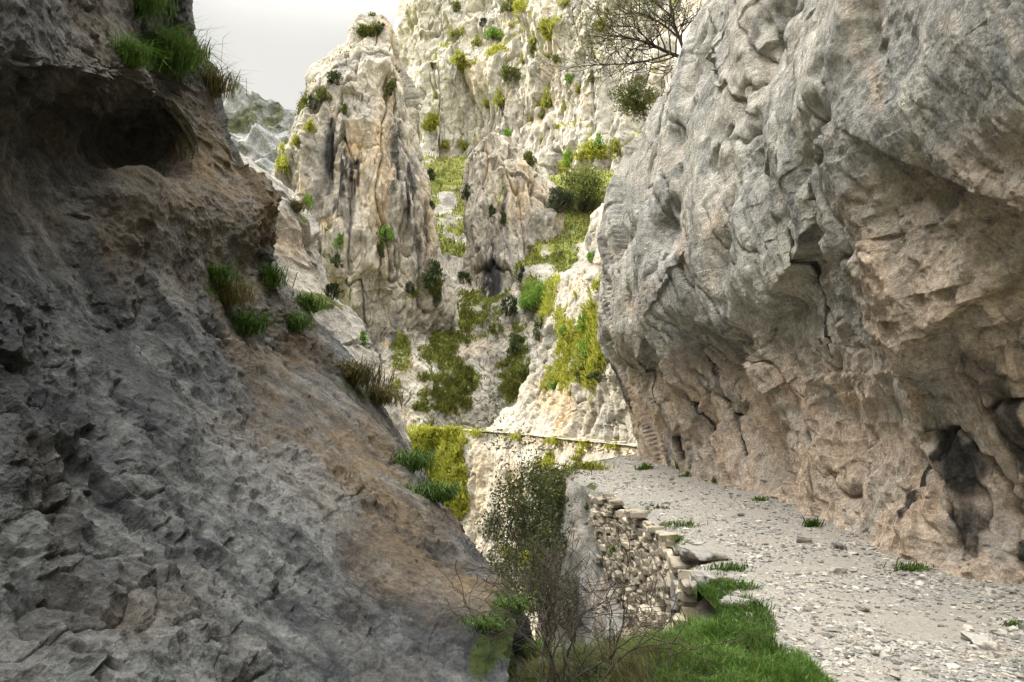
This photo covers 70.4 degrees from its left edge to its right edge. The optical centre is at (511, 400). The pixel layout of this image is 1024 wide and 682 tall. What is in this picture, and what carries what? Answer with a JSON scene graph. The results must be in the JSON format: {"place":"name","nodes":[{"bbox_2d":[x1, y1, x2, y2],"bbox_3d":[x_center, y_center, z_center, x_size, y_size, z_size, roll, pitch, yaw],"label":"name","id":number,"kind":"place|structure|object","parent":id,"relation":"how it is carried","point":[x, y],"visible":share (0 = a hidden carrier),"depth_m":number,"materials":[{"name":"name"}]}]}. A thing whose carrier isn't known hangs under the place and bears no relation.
{"place":"outdoors","nodes":[
{"label":"outdoors","id":0,"kind":"place"},
{"bbox_2d":[222,81,296,171],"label":"hills","id":1,"kind":"structure","parent":0,"point":[259,126],"depth_m":320.03,"materials":[{"name":"stone"}]},
{"bbox_2d":[0,0,535,681],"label":"cliff","id":2,"kind":"structure","parent":0,"point":[194,486],"depth_m":4.59,"materials":[{"name":"stone"}]},
{"bbox_2d":[103,19,175,76],"bbox_3d":[-2.740,-2.546,5.302,0.727,0.408,0.574,0,0,0],"label":"grass tuft","id":3,"kind":"object","parent":2,"relation":"on","point":[130,54],"visible":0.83,"depth_m":5.30,"materials":[{"name":"plant"}]},
{"bbox_2d":[133,0,197,31],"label":"grass tuft","id":4,"kind":"object","parent":2,"relation":"on","point":[150,6],"visible":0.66,"depth_m":5.95,"materials":[{"name":"plant"}]},
{"bbox_2d":[140,6,244,88],"bbox_3d":[-3.237,-3.213,6.673,1.679,0.952,1.392,0,0,0],"label":"grass tuft","id":5,"kind":"object","parent":2,"relation":"on","point":[178,59],"visible":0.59,"depth_m":6.64,"materials":[{"name":"plant"}]},
{"bbox_2d":[182,32,217,63],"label":"grass tuft","id":6,"kind":"object","parent":2,"relation":"on","point":[200,51],"visible":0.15,"depth_m":7.22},
{"bbox_2d":[197,57,251,105],"bbox_3d":[-3.030,-3.288,7.499,1.058,0.574,0.830,0,0,0],"label":"grass tuft","id":7,"kind":"object","parent":2,"relation":"on","point":[213,82],"visible":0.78,"depth_m":7.46,"materials":[{"name":"plant"}]},
{"bbox_2d":[206,251,257,287],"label":"grass tuft","id":8,"kind":"object","parent":2,"relation":"on","point":[216,277],"visible":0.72,"depth_m":6.73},
{"bbox_2d":[217,263,272,311],"bbox_3d":[-2.741,-1.147,6.964,1.131,0.627,0.880,0,0,0],"label":"grass tuft","id":9,"kind":"object","parent":2,"relation":"on","point":[232,295],"visible":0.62,"depth_m":6.91,"materials":[{"name":"plant"}]},
{"bbox_2d":[224,305,280,337],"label":"grass tuft","id":10,"kind":"object","parent":2,"relation":"on","point":[249,326],"visible":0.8,"depth_m":6.99,"materials":[{"name":"plant"}]},
{"bbox_2d":[255,255,309,290],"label":"grass tuft","id":11,"kind":"object","parent":2,"relation":"on","point":[271,280],"visible":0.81,"depth_m":7.88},
{"bbox_2d":[276,303,315,333],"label":"grass tuft","id":12,"kind":"object","parent":2,"relation":"on","point":[295,323],"visible":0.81,"depth_m":7.96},
{"bbox_2d":[289,283,337,314],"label":"grass tuft","id":13,"kind":"object","parent":2,"relation":"on","point":[310,300],"visible":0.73,"depth_m":10.17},
{"bbox_2d":[330,358,375,379],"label":"grass tuft","id":14,"kind":"object","parent":2,"relation":"on","point":[351,369],"visible":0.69,"depth_m":8.44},
{"bbox_2d":[326,346,404,390],"bbox_3d":[-1.907,-0.386,8.580,1.640,0.641,1.081,0,0,0],"label":"grass tuft","id":15,"kind":"object","parent":2,"relation":"on","point":[362,379],"visible":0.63,"depth_m":8.54,"materials":[{"name":"plant"}]},
{"bbox_2d":[361,376,416,408],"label":"grass tuft","id":16,"kind":"object","parent":2,"relation":"on","point":[380,395],"visible":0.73,"depth_m":9.03,"materials":[{"name":"plant"}]},
{"bbox_2d":[390,440,454,475],"bbox_3d":[-1.054,0.642,7.868,0.892,0.532,0.994,0,0,-31],"label":"grass tuft","id":17,"kind":"object","parent":2,"relation":"on","point":[414,463],"visible":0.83,"depth_m":7.80,"materials":[{"name":"plant"}]},
{"bbox_2d":[401,460,477,509],"bbox_3d":[-0.726,0.868,7.281,0.997,0.701,0.812,0,0,0],"label":"grass tuft","id":18,"kind":"object","parent":2,"relation":"on","point":[431,492],"visible":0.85,"depth_m":7.24,"materials":[{"name":"plant"}]},
{"bbox_2d":[451,613,509,633],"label":"grass tuft","id":19,"kind":"object","parent":2,"relation":"on","point":[487,623],"visible":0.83,"depth_m":4.68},
{"bbox_2d":[192,0,399,110],"label":"sky","id":20,"kind":"structure","parent":0,"point":[278,41],"materials":[{"name":"white"}]},
{"bbox_2d":[239,151,411,451],"bbox_3d":[-5.052,-0.613,15.862,8.124,12.968,10.998,0,0,-25],"label":"rock buttress","id":21,"kind":"object","parent":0,"point":[297,241],"visible":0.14,"depth_m":15.49,"materials":[{"name":"stone"}]},
{"bbox_2d":[284,194,315,212],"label":"grass tuft","id":22,"kind":"object","parent":21,"relation":"on","point":[298,206],"visible":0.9,"depth_m":15.99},
{"bbox_2d":[324,280,340,299],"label":"shrub","id":23,"kind":"object","parent":21,"relation":"on","point":[332,288],"visible":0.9,"depth_m":16.21,"materials":[{"name":"green plant"}]},
{"bbox_2d":[271,14,460,347],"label":"rock pinnacle","id":24,"kind":"object","parent":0,"point":[357,171],"visible":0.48,"depth_m":54.84,"materials":[{"name":"stone"}]},
{"bbox_2d":[274,141,289,173],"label":"shrub","id":25,"kind":"object","parent":24,"relation":"on","point":[281,160],"visible":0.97,"depth_m":53.78,"materials":[{"name":"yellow plant"}]},
{"bbox_2d":[289,133,300,147],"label":"shrub","id":26,"kind":"object","parent":24,"relation":"on","point":[295,141],"visible":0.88,"depth_m":53.23,"materials":[{"name":"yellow plant"}]},
{"bbox_2d":[300,118,316,132],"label":"shrub","id":27,"kind":"object","parent":24,"relation":"on","point":[308,125],"visible":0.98,"depth_m":53.20,"materials":[{"name":"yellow plant"}]},
{"bbox_2d":[308,93,317,111],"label":"shrub","id":28,"kind":"object","parent":24,"relation":"on","point":[310,103],"visible":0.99,"depth_m":54.61,"materials":[{"name":"green plant"}]},
{"bbox_2d":[315,86,332,101],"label":"shrub","id":29,"kind":"object","parent":24,"relation":"on","point":[322,95],"visible":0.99,"depth_m":54.44,"materials":[{"name":"green plant"}]},
{"bbox_2d":[326,69,342,84],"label":"shrub","id":30,"kind":"object","parent":24,"relation":"on","point":[334,75],"visible":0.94,"depth_m":54.77,"materials":[{"name":"green plant"}]},
{"bbox_2d":[330,251,342,267],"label":"shrub","id":31,"kind":"object","parent":24,"relation":"on","point":[337,263],"visible":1,"depth_m":52.11,"materials":[{"name":"green plant"}]},
{"bbox_2d":[332,232,344,249],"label":"shrub","id":32,"kind":"object","parent":24,"relation":"on","point":[340,239],"visible":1,"depth_m":52.03,"materials":[{"name":"green plant"}]},
{"bbox_2d":[283,11,446,328],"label":"grass","id":33,"kind":"structure","parent":24,"relation":"on","point":[368,29],"depth_m":56.84,"materials":[{"name":"plant"}]},
{"bbox_2d":[378,224,394,243],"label":"shrub","id":34,"kind":"object","parent":24,"relation":"on","point":[390,236],"visible":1,"depth_m":53.91,"materials":[{"name":"green plant"}]},
{"bbox_2d":[384,76,397,96],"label":"shrub","id":35,"kind":"object","parent":24,"relation":"on","point":[391,85],"visible":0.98,"depth_m":56.05,"materials":[{"name":"green plant"}]},
{"bbox_2d":[421,255,442,289],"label":"shrub","id":36,"kind":"object","parent":24,"relation":"on","point":[436,270],"visible":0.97,"depth_m":56.09,"materials":[{"name":"green plant"}]},
{"bbox_2d":[432,288,441,307],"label":"shrub","id":37,"kind":"object","parent":24,"relation":"on","point":[437,295],"visible":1,"depth_m":56.70,"materials":[{"name":"green plant"}]},
{"bbox_2d":[423,156,467,257],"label":"grass gully","id":38,"kind":"object","parent":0,"point":[447,199],"depth_m":86.43,"materials":[{"name":"plant"}]},
{"bbox_2d":[423,152,487,354],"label":"grass","id":39,"kind":"structure","parent":38,"relation":"on","point":[454,209],"depth_m":87.19,"materials":[{"name":"plant"}]},
{"bbox_2d":[377,253,539,429],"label":"rock slope","id":40,"kind":"structure","parent":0,"point":[478,358],"depth_m":56.13,"materials":[{"name":"stone"}]},
{"bbox_2d":[389,281,530,426],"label":"grass","id":41,"kind":"structure","parent":40,"relation":"on","point":[460,368],"depth_m":55.99,"materials":[{"name":"plant"}]},
{"bbox_2d":[457,270,472,283],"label":"shrub","id":42,"kind":"object","parent":40,"relation":"on","point":[461,274],"visible":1,"depth_m":65.35,"materials":[{"name":"green plant"}]},
{"bbox_2d":[499,294,517,317],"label":"shrub","id":43,"kind":"object","parent":40,"relation":"on","point":[512,303],"visible":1,"depth_m":58.19,"materials":[{"name":"green plant"}]},
{"bbox_2d":[505,331,524,355],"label":"shrub","id":44,"kind":"object","parent":40,"relation":"on","point":[513,344],"visible":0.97,"depth_m":55.47,"materials":[{"name":"green plant"}]},
{"bbox_2d":[518,356,530,374],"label":"shrub","id":45,"kind":"object","parent":40,"relation":"on","point":[524,368],"visible":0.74,"depth_m":53.92,"materials":[{"name":"green plant"}]},
{"bbox_2d":[518,278,546,311],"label":"shrub","id":46,"kind":"object","parent":40,"relation":"on","point":[527,302],"visible":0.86,"depth_m":57.01,"materials":[{"name":"green plant"}]},
{"bbox_2d":[460,132,564,298],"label":"rock crag","id":47,"kind":"structure","parent":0,"point":[500,174],"depth_m":65.69,"materials":[{"name":"stone"}]},
{"bbox_2d":[523,149,537,166],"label":"shrub","id":48,"kind":"object","parent":47,"relation":"on","point":[527,155],"visible":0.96,"depth_m":67.42,"materials":[{"name":"green plant"}]},
{"bbox_2d":[543,184,579,213],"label":"shrub","id":49,"kind":"object","parent":47,"relation":"on","point":[561,202],"visible":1,"depth_m":65.70,"materials":[{"name":"green plant"}]},
{"bbox_2d":[407,428,636,639],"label":"ravine slope","id":50,"kind":"structure","parent":0,"point":[481,461],"depth_m":43.47,"materials":[{"name":"stone"}]},
{"bbox_2d":[405,424,584,609],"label":"grass","id":51,"kind":"structure","parent":50,"relation":"on","point":[440,443],"depth_m":46.35,"materials":[{"name":"plant"}]},
{"bbox_2d":[393,0,681,175],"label":"cliff wall","id":52,"kind":"structure","parent":0,"point":[421,28],"depth_m":100.12,"materials":[{"name":"stone"}]},
{"bbox_2d":[422,108,437,131],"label":"shrub","id":53,"kind":"object","parent":52,"relation":"on","point":[432,117],"visible":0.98,"depth_m":106.62,"materials":[{"name":"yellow plant"}]},
{"bbox_2d":[449,48,470,67],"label":"shrub","id":54,"kind":"object","parent":52,"relation":"on","point":[459,57],"visible":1,"depth_m":106.08,"materials":[{"name":"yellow plant"}]},
{"bbox_2d":[457,132,469,150],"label":"shrub","id":55,"kind":"object","parent":52,"relation":"on","point":[460,142],"visible":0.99,"depth_m":108.14,"materials":[{"name":"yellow plant"}]},
{"bbox_2d":[483,27,502,39],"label":"shrub","id":56,"kind":"object","parent":52,"relation":"on","point":[491,32],"visible":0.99,"depth_m":105.84,"materials":[{"name":"green plant"}]},
{"bbox_2d":[493,85,503,107],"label":"shrub","id":57,"kind":"object","parent":52,"relation":"on","point":[498,100],"visible":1,"depth_m":101.47,"materials":[{"name":"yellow plant"}]},
{"bbox_2d":[499,0,514,12],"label":"shrub","id":58,"kind":"object","parent":52,"relation":"on","point":[505,5],"visible":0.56,"depth_m":106.53,"materials":[{"name":"green plant"}]},
{"bbox_2d":[499,63,519,84],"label":"shrub","id":59,"kind":"object","parent":52,"relation":"on","point":[512,70],"visible":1,"depth_m":100.49,"materials":[{"name":"green plant"}]},
{"bbox_2d":[538,17,551,35],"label":"shrub","id":60,"kind":"object","parent":52,"relation":"on","point":[541,26],"visible":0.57,"depth_m":96.17,"materials":[{"name":"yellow plant"}]},
{"bbox_2d":[541,85,551,108],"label":"shrub","id":61,"kind":"object","parent":52,"relation":"on","point":[547,100],"visible":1,"depth_m":96.87,"materials":[{"name":"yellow plant"}]},
{"bbox_2d":[561,147,571,167],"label":"shrub","id":62,"kind":"object","parent":52,"relation":"on","point":[568,151],"visible":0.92,"depth_m":89.29,"materials":[{"name":"green plant"}]},
{"bbox_2d":[590,132,603,150],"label":"shrub","id":63,"kind":"object","parent":52,"relation":"on","point":[597,138],"visible":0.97,"depth_m":85.45,"materials":[{"name":"green plant"}]},
{"bbox_2d":[611,136,620,154],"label":"shrub","id":64,"kind":"object","parent":52,"relation":"on","point":[615,142],"visible":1,"depth_m":83.09,"materials":[{"name":"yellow plant"}]},
{"bbox_2d":[441,428,633,445],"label":"path","id":65,"kind":"structure","parent":0,"point":[629,444],"depth_m":34.84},
{"bbox_2d":[407,422,453,438],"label":"grass tuft","id":66,"kind":"object","parent":65,"relation":"on","point":[416,430],"visible":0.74,"depth_m":48.59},
{"bbox_2d":[451,427,490,437],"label":"grass tuft","id":67,"kind":"object","parent":65,"relation":"on","point":[476,432],"visible":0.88,"depth_m":45.38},
{"bbox_2d":[541,436,572,444],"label":"grass tuft","id":68,"kind":"object","parent":65,"relation":"on","point":[554,440],"visible":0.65,"depth_m":36.63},
{"bbox_2d":[511,432,637,455],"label":"parapet wall","id":69,"kind":"structure","parent":65,"relation":"on","point":[597,445],"depth_m":34.62,"materials":[{"name":"stone"}]},
{"bbox_2d":[405,0,673,175],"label":"grass","id":70,"kind":"structure","parent":0,"point":[587,151],"depth_m":96.01,"materials":[{"name":"plant"}]},
{"bbox_2d":[486,203,637,449],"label":"rock spur","id":71,"kind":"structure","parent":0,"point":[601,414],"depth_m":39.62,"materials":[{"name":"stone"}]},
{"bbox_2d":[532,318,543,341],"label":"shrub","id":72,"kind":"object","parent":71,"relation":"on","point":[537,325],"visible":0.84,"depth_m":45.65,"materials":[{"name":"green plant"}]},
{"bbox_2d":[573,359,585,382],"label":"shrub","id":73,"kind":"object","parent":71,"relation":"on","point":[577,374],"visible":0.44,"depth_m":37.07,"materials":[{"name":"green plant"}]},
{"bbox_2d":[576,312,590,337],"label":"shrub","id":74,"kind":"object","parent":71,"relation":"on","point":[578,324],"visible":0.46,"depth_m":37.78,"materials":[{"name":"green plant"}]},
{"bbox_2d":[577,334,591,357],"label":"shrub","id":75,"kind":"object","parent":71,"relation":"on","point":[582,342],"visible":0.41,"depth_m":37.12,"materials":[{"name":"green plant"}]},
{"bbox_2d":[536,272,634,444],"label":"grass","id":76,"kind":"structure","parent":71,"relation":"on","point":[567,357],"depth_m":39.07,"materials":[{"name":"plant"}]},
{"bbox_2d":[591,273,600,292],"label":"shrub","id":77,"kind":"object","parent":71,"relation":"on","point":[594,284],"visible":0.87,"depth_m":35.37,"materials":[{"name":"yellow plant"}]},
{"bbox_2d":[586,370,611,382],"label":"shrub","id":78,"kind":"object","parent":71,"relation":"on","point":[597,376],"visible":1,"depth_m":24.42,"materials":[{"name":"green plant"}]},
{"bbox_2d":[512,170,614,317],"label":"grass shelf","id":79,"kind":"object","parent":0,"point":[543,270],"depth_m":63.55,"materials":[{"name":"plant"}]},
{"bbox_2d":[507,168,613,322],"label":"grass","id":80,"kind":"structure","parent":79,"relation":"on","point":[536,255],"depth_m":63.43,"materials":[{"name":"plant"}]},
{"bbox_2d":[558,160,612,213],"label":"shrub","id":81,"kind":"object","parent":79,"relation":"on","point":[589,183],"visible":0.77,"depth_m":69.30,"materials":[{"name":"green plant"}]},
{"bbox_2d":[536,459,721,657],"bbox_3d":[1.315,12.636,16.553,7.336,21.973,23.343,0,0,17],"label":"rock ledge","id":82,"kind":"object","parent":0,"point":[580,515],"visible":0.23,"depth_m":13.38,"materials":[{"name":"grey stone"}]},
{"bbox_2d":[466,394,594,630],"bbox_3d":[0.534,2.589,14.904,3.927,5.549,4.993,0,0,0],"label":"evergreen tree","id":83,"kind":"object","parent":82,"relation":"on","point":[538,514],"visible":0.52,"depth_m":15.10,"materials":[{"name":"green plant"}]},
{"bbox_2d":[508,455,583,525],"bbox_3d":[0.756,2.000,15.620,1.472,1.747,2.281,0,0,15],"label":"evergreen tree","id":84,"kind":"object","parent":82,"relation":"on","point":[560,480],"visible":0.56,"depth_m":15.54,"materials":[{"name":"green plant"}]},
{"bbox_2d":[588,493,699,640],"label":"retaining wall","id":85,"kind":"structure","parent":82,"relation":"on","point":[654,559],"depth_m":10.21,"materials":[{"name":"stone"}]},
{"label":"flat rock","id":86,"kind":"object","parent":85,"relation":"on","visible":0},
{"bbox_2d":[668,577,680,610],"bbox_3d":[1.828,1.973,7.352,0.476,0.292,0.425,0,0,0],"label":"flat rock","id":87,"kind":"object","parent":86,"relation":"on","point":[676,607],"visible":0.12,"depth_m":7.37,"materials":[{"name":"stone"}]},
{"bbox_2d":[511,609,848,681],"bbox_3d":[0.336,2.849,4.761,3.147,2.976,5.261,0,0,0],"label":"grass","id":88,"kind":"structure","parent":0,"point":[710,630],"depth_m":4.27,"materials":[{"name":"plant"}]},
{"bbox_2d":[592,633,773,681],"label":"grass bank","id":89,"kind":"structure","parent":0,"point":[699,675],"depth_m":4.42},
{"bbox_2d":[493,588,543,615],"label":"grass tuft","id":90,"kind":"object","parent":89,"relation":"on","point":[517,608],"visible":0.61,"depth_m":5.21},
{"bbox_2d":[516,619,569,659],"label":"grass tuft","id":91,"kind":"object","parent":89,"relation":"on","point":[539,644],"visible":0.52,"depth_m":5.49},
{"bbox_2d":[398,449,774,681],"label":"bare shrub","id":92,"kind":"object","parent":89,"relation":"on","point":[545,629],"visible":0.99,"depth_m":4.32,"materials":[{"name":"plant"}]},
{"bbox_2d":[508,604,782,681],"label":"grass","id":93,"kind":"structure","parent":89,"relation":"on","point":[642,673],"depth_m":4.64,"materials":[{"name":"plant"}]},
{"bbox_2d":[564,455,1023,681],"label":"path","id":94,"kind":"structure","parent":0,"point":[915,623],"depth_m":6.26,"materials":[{"name":"gravel"}]},
{"bbox_2d":[558,459,614,470],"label":"grass tuft","id":95,"kind":"object","parent":94,"relation":"on","point":[587,465],"visible":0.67,"depth_m":17.01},
{"bbox_2d":[663,515,708,529],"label":"grass tuft","id":96,"kind":"object","parent":94,"relation":"on","point":[678,522],"visible":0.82,"depth_m":9.20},
{"bbox_2d":[676,544,728,562],"bbox_3d":[1.948,1.612,7.439,0.466,0.209,0.539,0,0,0],"label":"flat rock","id":97,"kind":"object","parent":94,"relation":"on","point":[693,553],"visible":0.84,"depth_m":7.33,"materials":[{"name":"stone"}]},
{"bbox_2d":[692,570,732,584],"bbox_3d":[1.809,1.602,6.528,0.344,0.140,0.259,0,0,-14],"label":"flat rock","id":98,"kind":"object","parent":94,"relation":"on","point":[698,574],"visible":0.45,"depth_m":6.50,"materials":[{"name":"stone"}]},
{"bbox_2d":[704,555,766,571],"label":"grass tuft","id":99,"kind":"object","parent":94,"relation":"on","point":[731,566],"visible":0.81,"depth_m":6.87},
{"bbox_2d":[719,595,751,607],"bbox_3d":[1.740,1.597,5.633,0.261,0.125,0.197,0,0,14],"label":"flat rock","id":100,"kind":"object","parent":94,"relation":"on","point":[727,598],"visible":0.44,"depth_m":5.61,"materials":[{"name":"stone"}]},
{"bbox_2d":[720,577,769,591],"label":"grass tuft","id":101,"kind":"object","parent":94,"relation":"on","point":[742,585],"visible":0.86,"depth_m":6.16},
{"bbox_2d":[728,595,780,611],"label":"grass tuft","id":102,"kind":"object","parent":94,"relation":"on","point":[755,604],"visible":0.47,"depth_m":5.52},
{"bbox_2d":[690,567,838,681],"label":"grass","id":103,"kind":"structure","parent":94,"relation":"on","point":[714,592],"depth_m":5.24,"materials":[{"name":"plant"}]},
{"bbox_2d":[802,515,827,526],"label":"grass tuft","id":104,"kind":"object","parent":94,"relation":"on","point":[812,523],"visible":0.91,"depth_m":9.15,"materials":[{"name":"green plant"}]},
{"bbox_2d":[825,567,847,573],"bbox_3d":[3.010,1.582,6.735,0.191,0.093,0.143,0,0,0],"label":"stone","id":105,"kind":"object","parent":94,"relation":"on","point":[836,570],"visible":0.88,"depth_m":6.68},
{"bbox_2d":[869,645,892,656],"bbox_3d":[2.305,1.575,4.540,0.106,0.060,0.124,0,0,-31],"label":"stone","id":106,"kind":"object","parent":94,"relation":"on","point":[876,649],"visible":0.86,"depth_m":4.53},
{"bbox_2d":[876,557,939,572],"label":"grass tuft","id":107,"kind":"object","parent":94,"relation":"on","point":[918,566],"visible":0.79,"depth_m":6.71,"materials":[{"name":"green plant"}]},
{"bbox_2d":[960,631,999,650],"bbox_3d":[3.070,1.577,4.733,0.191,0.079,0.266,0,0,13],"label":"stone","id":108,"kind":"object","parent":94,"relation":"on","point":[985,642],"visible":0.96,"depth_m":4.70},
{"bbox_2d":[981,587,1003,598],"bbox_3d":[3.813,1.544,5.785,0.138,0.105,0.194,0,0,0],"label":"stone","id":109,"kind":"object","parent":94,"relation":"on","point":[992,592],"visible":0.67,"depth_m":5.72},
{"bbox_2d":[597,0,1023,583],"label":"cliff","id":110,"kind":"structure","parent":0,"point":[810,238],"depth_m":8.10,"materials":[{"name":"grey stone"}]},
{"bbox_2d":[531,0,703,103],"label":"bare tree","id":111,"kind":"object","parent":110,"relation":"on","point":[651,44],"visible":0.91,"depth_m":18.14,"materials":[{"name":"brown plant"}]},
{"bbox_2d":[607,75,664,123],"bbox_3d":[3.200,-7.789,18.523,1.518,1.122,1.190,0,0,0],"label":"shrub","id":112,"kind":"object","parent":110,"relation":"on","point":[639,104],"visible":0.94,"depth_m":18.47,"materials":[{"name":"green plant"}]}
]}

